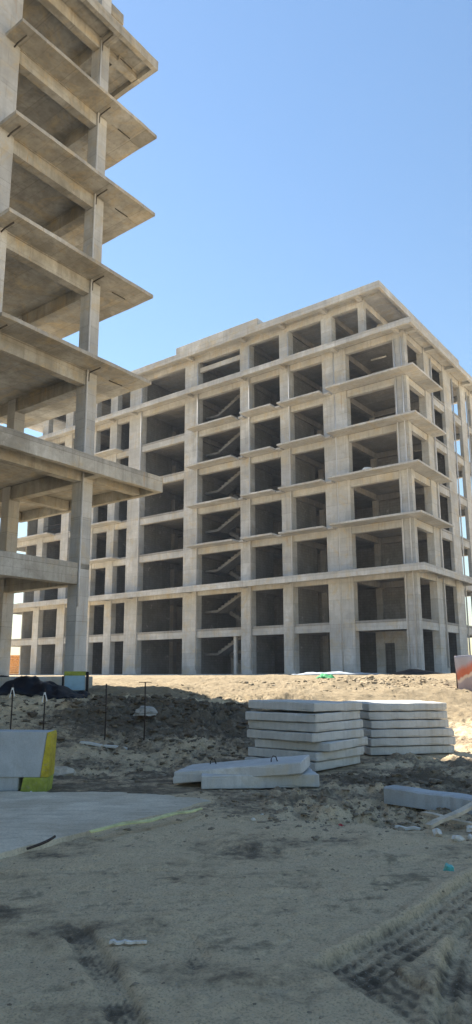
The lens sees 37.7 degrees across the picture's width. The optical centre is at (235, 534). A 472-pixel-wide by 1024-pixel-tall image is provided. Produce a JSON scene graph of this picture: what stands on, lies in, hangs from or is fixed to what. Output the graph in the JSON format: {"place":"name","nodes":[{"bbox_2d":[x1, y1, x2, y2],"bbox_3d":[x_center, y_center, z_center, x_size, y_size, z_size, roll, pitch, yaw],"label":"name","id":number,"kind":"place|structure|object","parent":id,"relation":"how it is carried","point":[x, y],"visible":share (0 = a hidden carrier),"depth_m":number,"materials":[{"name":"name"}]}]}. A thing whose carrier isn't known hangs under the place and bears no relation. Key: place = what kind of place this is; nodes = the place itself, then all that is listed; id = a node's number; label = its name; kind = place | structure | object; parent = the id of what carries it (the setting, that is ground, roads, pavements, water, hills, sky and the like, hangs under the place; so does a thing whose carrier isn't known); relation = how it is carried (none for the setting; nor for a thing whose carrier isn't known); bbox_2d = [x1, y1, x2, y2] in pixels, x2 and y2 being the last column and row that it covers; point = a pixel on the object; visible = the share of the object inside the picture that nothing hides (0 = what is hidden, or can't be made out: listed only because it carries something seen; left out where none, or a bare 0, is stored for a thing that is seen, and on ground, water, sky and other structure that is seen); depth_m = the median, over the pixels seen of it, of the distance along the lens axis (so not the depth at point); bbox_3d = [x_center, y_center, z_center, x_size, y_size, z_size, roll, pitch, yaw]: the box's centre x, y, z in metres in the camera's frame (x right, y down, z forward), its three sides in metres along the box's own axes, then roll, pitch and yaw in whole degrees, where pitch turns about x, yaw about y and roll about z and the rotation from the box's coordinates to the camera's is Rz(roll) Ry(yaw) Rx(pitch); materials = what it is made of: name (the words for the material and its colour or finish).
{"place":"outdoors","nodes":[
{"label":"outdoors","id":0,"kind":"place"},
{"bbox_2d":[0,673,471,1023],"bbox_3d":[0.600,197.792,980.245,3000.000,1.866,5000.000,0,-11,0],"label":"ground","id":1,"kind":"structure","parent":0,"point":[158,857],"depth_m":5.33,"materials":[{"name":"soil"}]},
{"bbox_2d":[9,684,14,729],"bbox_3d":[-4.881,3.864,15.034,0.125,1.220,0.055,0,-11,0],"label":"steel stake","id":2,"kind":"object","parent":1,"relation":"on","point":[12,689],"visible":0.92,"depth_m":15.07,"materials":[{"name":"black metal"}]},
{"bbox_2d":[9,655,19,674],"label":"brick stack","id":3,"kind":"object","parent":1,"relation":"on","point":[14,663],"visible":0.5,"depth_m":76.29,"materials":[{"name":"orange brick"}]},
{"bbox_2d":[0,729,56,791],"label":"concrete block","id":4,"kind":"object","parent":1,"relation":"on","point":[27,760],"depth_m":10.11,"materials":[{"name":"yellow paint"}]},
{"bbox_2d":[42,689,46,729],"bbox_3d":[-4.171,3.929,15.021,0.125,1.150,0.055,0,-11,0],"label":"steel stake","id":5,"kind":"object","parent":1,"relation":"on","point":[44,696],"visible":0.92,"depth_m":15.06,"materials":[{"name":"black metal"}]},
{"bbox_2d":[0,675,89,698],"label":"tarpaulin","id":6,"kind":"object","parent":1,"relation":"on","point":[30,686],"visible":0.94,"depth_m":18.75,"materials":[{"name":"black plastic"}]},
{"bbox_2d":[53,766,75,775],"bbox_3d":[-3.041,4.129,12.035,0.518,0.209,0.457,0,-11,0],"label":"stone","id":7,"kind":"object","parent":1,"relation":"on","point":[63,770],"visible":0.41,"depth_m":11.91,"materials":[{"name":"grey stone"}]},
{"bbox_2d":[62,671,88,690],"bbox_3d":[-4.617,4.311,19.842,0.760,0.773,0.080,0,-11,0],"label":"site panel","id":8,"kind":"object","parent":1,"relation":"on","point":[74,680],"visible":0.86,"depth_m":19.85,"materials":[{"name":"blue paint"}]},
{"bbox_2d":[0,0,162,688],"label":"unfinished building","id":9,"kind":"structure","parent":1,"relation":"on","point":[72,129],"depth_m":23.56,"materials":[{"name":"concrete"}]},
{"bbox_2d":[79,741,127,748],"bbox_3d":[-2.787,4.432,14.539,1.015,0.163,0.140,-2,-11,8],"label":"plank","id":10,"kind":"object","parent":1,"relation":"on","point":[97,744],"visible":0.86,"depth_m":14.51,"materials":[{"name":"grey wood"}]},
{"bbox_2d":[104,684,106,739],"bbox_3d":[-2.834,3.904,15.032,0.034,1.300,0.040,0,-11,0],"label":"steel stake","id":11,"kind":"object","parent":1,"relation":"on","point":[105,713],"visible":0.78,"depth_m":15.04,"materials":[{"name":"brown metal"}]},
{"bbox_2d":[0,791,211,859],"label":"concrete pad","id":12,"kind":"object","parent":1,"relation":"on","point":[28,819],"visible":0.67,"depth_m":8.23,"materials":[{"name":"grey concrete"}]},
{"bbox_2d":[26,835,55,849],"bbox_3d":[-1.861,2.964,6.661,0.042,0.052,0.418,-5,-12,24],"label":"edging strip","id":13,"kind":"object","parent":12,"relation":"on","point":[42,843],"visible":1,"depth_m":6.63,"materials":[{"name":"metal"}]},
{"bbox_2d":[89,807,202,832],"bbox_3d":[-0.930,3.136,7.634,0.089,0.042,1.617,-10,-15,41],"label":"edging strip","id":14,"kind":"object","parent":12,"relation":"on","point":[142,821],"visible":1,"depth_m":7.54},
{"bbox_2d":[109,939,146,944],"bbox_3d":[-0.672,2.536,4.306,0.230,0.022,0.054,0,-11,0],"label":"stick","id":15,"kind":"object","parent":1,"relation":"on","point":[116,942],"visible":1,"depth_m":4.30,"materials":[{"name":"grey wood"}]},
{"bbox_2d":[133,706,157,715],"bbox_3d":[-2.140,4.180,16.416,0.522,0.243,0.434,6,-13,-29],"label":"stone","id":16,"kind":"object","parent":1,"relation":"on","point":[150,711],"visible":0.91,"depth_m":16.28,"materials":[{"name":"stone"}]},
{"bbox_2d":[139,682,151,739],"bbox_3d":[-1.988,3.891,15.034,0.280,1.358,0.040,0,-11,0],"label":"steel stake","id":17,"kind":"object","parent":1,"relation":"on","point":[144,707],"visible":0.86,"depth_m":15.05,"materials":[{"name":"brown metal"}]},
{"bbox_2d":[0,280,471,674],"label":"unfinished building","id":18,"kind":"structure","parent":1,"relation":"on","point":[273,527],"depth_m":53.49,"materials":[{"name":"concrete"}]},
{"bbox_2d":[0,675,471,1023],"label":"soil clods","id":19,"kind":"object","parent":1,"relation":"on","point":[179,703],"visible":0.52,"depth_m":14.10,"materials":[{"name":"brown soil"}]},
{"bbox_2d":[201,767,318,788],"bbox_3d":[0.331,3.726,10.635,1.749,0.202,0.961,1,-11,-4],"label":"concrete slab","id":20,"kind":"object","parent":1,"relation":"on","point":[308,777],"depth_m":10.17,"materials":[{"name":"grey concrete"}]},
{"bbox_2d":[173,755,310,783],"bbox_3d":[0.107,3.583,10.715,1.976,0.260,0.991,-9,-13,12],"label":"concrete slab","id":21,"kind":"object","parent":20,"relation":"on","point":[290,765],"depth_m":10.35,"materials":[{"name":"concrete"}]},
{"bbox_2d":[245,755,359,770],"bbox_3d":[1.243,4.182,12.847,1.559,0.157,1.561,-10,-15,38],"label":"concrete slab","id":22,"kind":"object","parent":1,"relation":"on","point":[329,764],"depth_m":12.33,"materials":[{"name":"grey concrete"}]},
{"bbox_2d":[248,746,363,761],"bbox_3d":[1.313,4.022,12.870,1.561,0.158,1.559,-11,-16,41],"label":"concrete slab","id":23,"kind":"object","parent":22,"relation":"on","point":[316,756],"depth_m":12.35,"materials":[{"name":"grey concrete"}]},
{"bbox_2d":[255,736,367,751],"bbox_3d":[1.421,3.864,12.911,1.559,0.157,1.558,-8,-14,34],"label":"concrete slab","id":24,"kind":"object","parent":23,"relation":"on","point":[333,745],"depth_m":12.32,"materials":[{"name":"grey concrete"}]},
{"bbox_2d":[247,728,363,742],"bbox_3d":[1.290,3.695,12.884,1.558,0.158,1.557,-11,-16,43],"label":"concrete slab","id":25,"kind":"object","parent":24,"relation":"on","point":[312,737],"depth_m":12.32,"materials":[{"name":"grey concrete"}]},
{"bbox_2d":[248,719,362,732],"bbox_3d":[1.310,3.546,12.965,1.559,0.159,1.560,-10,-15,40],"label":"concrete slab","id":26,"kind":"object","parent":25,"relation":"on","point":[308,726],"depth_m":12.40,"materials":[{"name":"grey concrete"}]},
{"bbox_2d":[245,710,359,722],"bbox_3d":[1.259,3.379,12.957,1.557,0.159,1.559,-10,-15,38],"label":"concrete slab","id":27,"kind":"object","parent":26,"relation":"on","point":[290,716],"depth_m":12.44,"materials":[{"name":"grey concrete"}]},
{"bbox_2d":[248,699,362,711],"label":"concrete slab","id":28,"kind":"object","parent":27,"relation":"on","point":[306,705],"depth_m":12.55,"materials":[{"name":"grey concrete"}]},
{"bbox_2d":[316,673,334,678],"bbox_3d":[3.943,6.216,30.268,0.876,0.300,0.869,0,-11,0],"label":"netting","id":29,"kind":"object","parent":1,"relation":"on","point":[322,675],"visible":0.83,"depth_m":30.14,"materials":[{"name":"green plastic"}]},
{"bbox_2d":[291,671,379,674],"bbox_3d":[5.725,7.918,39.613,5.005,0.214,1.458,0,-11,0],"label":"plastic sheet","id":30,"kind":"object","parent":1,"relation":"on","point":[333,673],"visible":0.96,"depth_m":39.16,"materials":[{"name":"white plastic"}]},
{"bbox_2d":[395,825,419,829],"bbox_3d":[1.880,3.212,7.575,0.272,0.040,0.045,-4,-12,17],"label":"plank","id":31,"kind":"object","parent":1,"relation":"on","point":[410,827],"visible":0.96,"depth_m":7.55,"materials":[{"name":"grey wood"}]},
{"bbox_2d":[363,745,454,754],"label":"concrete slab","id":32,"kind":"object","parent":1,"relation":"on","point":[390,750],"depth_m":14.36,"materials":[{"name":"grey concrete"}]},
{"bbox_2d":[367,736,455,746],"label":"concrete slab","id":33,"kind":"object","parent":32,"relation":"on","point":[408,741],"depth_m":14.36,"materials":[{"name":"grey concrete"}]},
{"bbox_2d":[356,727,453,737],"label":"concrete slab","id":34,"kind":"object","parent":33,"relation":"on","point":[401,732],"depth_m":14.40,"materials":[{"name":"grey concrete"}]},
{"bbox_2d":[360,718,448,728],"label":"concrete slab","id":35,"kind":"object","parent":34,"relation":"on","point":[415,723],"depth_m":14.46,"materials":[{"name":"grey concrete"}]},
{"bbox_2d":[359,710,446,719],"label":"concrete slab","id":36,"kind":"object","parent":35,"relation":"on","point":[392,715],"depth_m":14.52,"materials":[{"name":"grey concrete"}]},
{"bbox_2d":[345,700,446,710],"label":"concrete slab","id":37,"kind":"object","parent":36,"relation":"on","point":[394,705],"depth_m":14.56,"materials":[{"name":"grey concrete"}]},
{"bbox_2d":[385,669,444,674],"bbox_3d":[10.023,7.630,38.495,3.208,0.360,1.764,0,-11,0],"label":"soil mound","id":38,"kind":"object","parent":1,"relation":"on","point":[414,672],"visible":0.91,"depth_m":37.93,"materials":[{"name":"grey soil"}]},
{"bbox_2d":[384,785,471,813],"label":"concrete beam","id":39,"kind":"structure","parent":1,"relation":"on","point":[414,797],"depth_m":8.76,"materials":[{"name":"grey concrete"}]},
{"bbox_2d":[432,828,442,836],"bbox_3d":[2.066,3.056,7.094,0.095,0.091,0.154,1,-11,-8],"label":"litter scrap","id":40,"kind":"object","parent":1,"relation":"on","point":[436,831],"visible":0.99,"depth_m":7.05,"materials":[{"name":"white paper"}]},
{"bbox_2d":[420,811,471,825],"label":"plank","id":41,"kind":"object","parent":1,"relation":"on","point":[454,820],"visible":0.77,"depth_m":7.67,"materials":[{"name":"brown wood"}]},
{"bbox_2d":[425,802,471,828],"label":"plank","id":42,"kind":"object","parent":41,"relation":"on","point":[437,821],"visible":1,"depth_m":7.48,"materials":[{"name":"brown wood"}]},
{"bbox_2d":[443,863,453,870],"bbox_3d":[1.788,2.805,5.801,0.074,0.089,0.109,5,-12,-24],"label":"plastic scrap","id":43,"kind":"object","parent":1,"relation":"on","point":[448,867],"visible":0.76,"depth_m":5.78,"materials":[{"name":"teal plastic"}]},
{"bbox_2d":[451,835,464,841],"bbox_3d":[2.215,3.026,6.886,0.130,0.072,0.073,-5,-12,24],"label":"litter scrap","id":44,"kind":"object","parent":1,"relation":"on","point":[458,838],"visible":1,"depth_m":6.87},
{"bbox_2d":[454,655,471,690],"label":"banner","id":45,"kind":"object","parent":1,"relation":"on","point":[463,665],"visible":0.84,"depth_m":23.55,"materials":[{"name":"fabric"}]},
{"bbox_2d":[466,825,471,831],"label":"litter scrap","id":46,"kind":"object","parent":1,"relation":"on","point":[468,828],"visible":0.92,"depth_m":7.29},
{"bbox_2d":[0,0,471,673],"label":"sky","id":47,"kind":"structure","parent":0,"point":[304,153],"materials":[{"name":"blue"}]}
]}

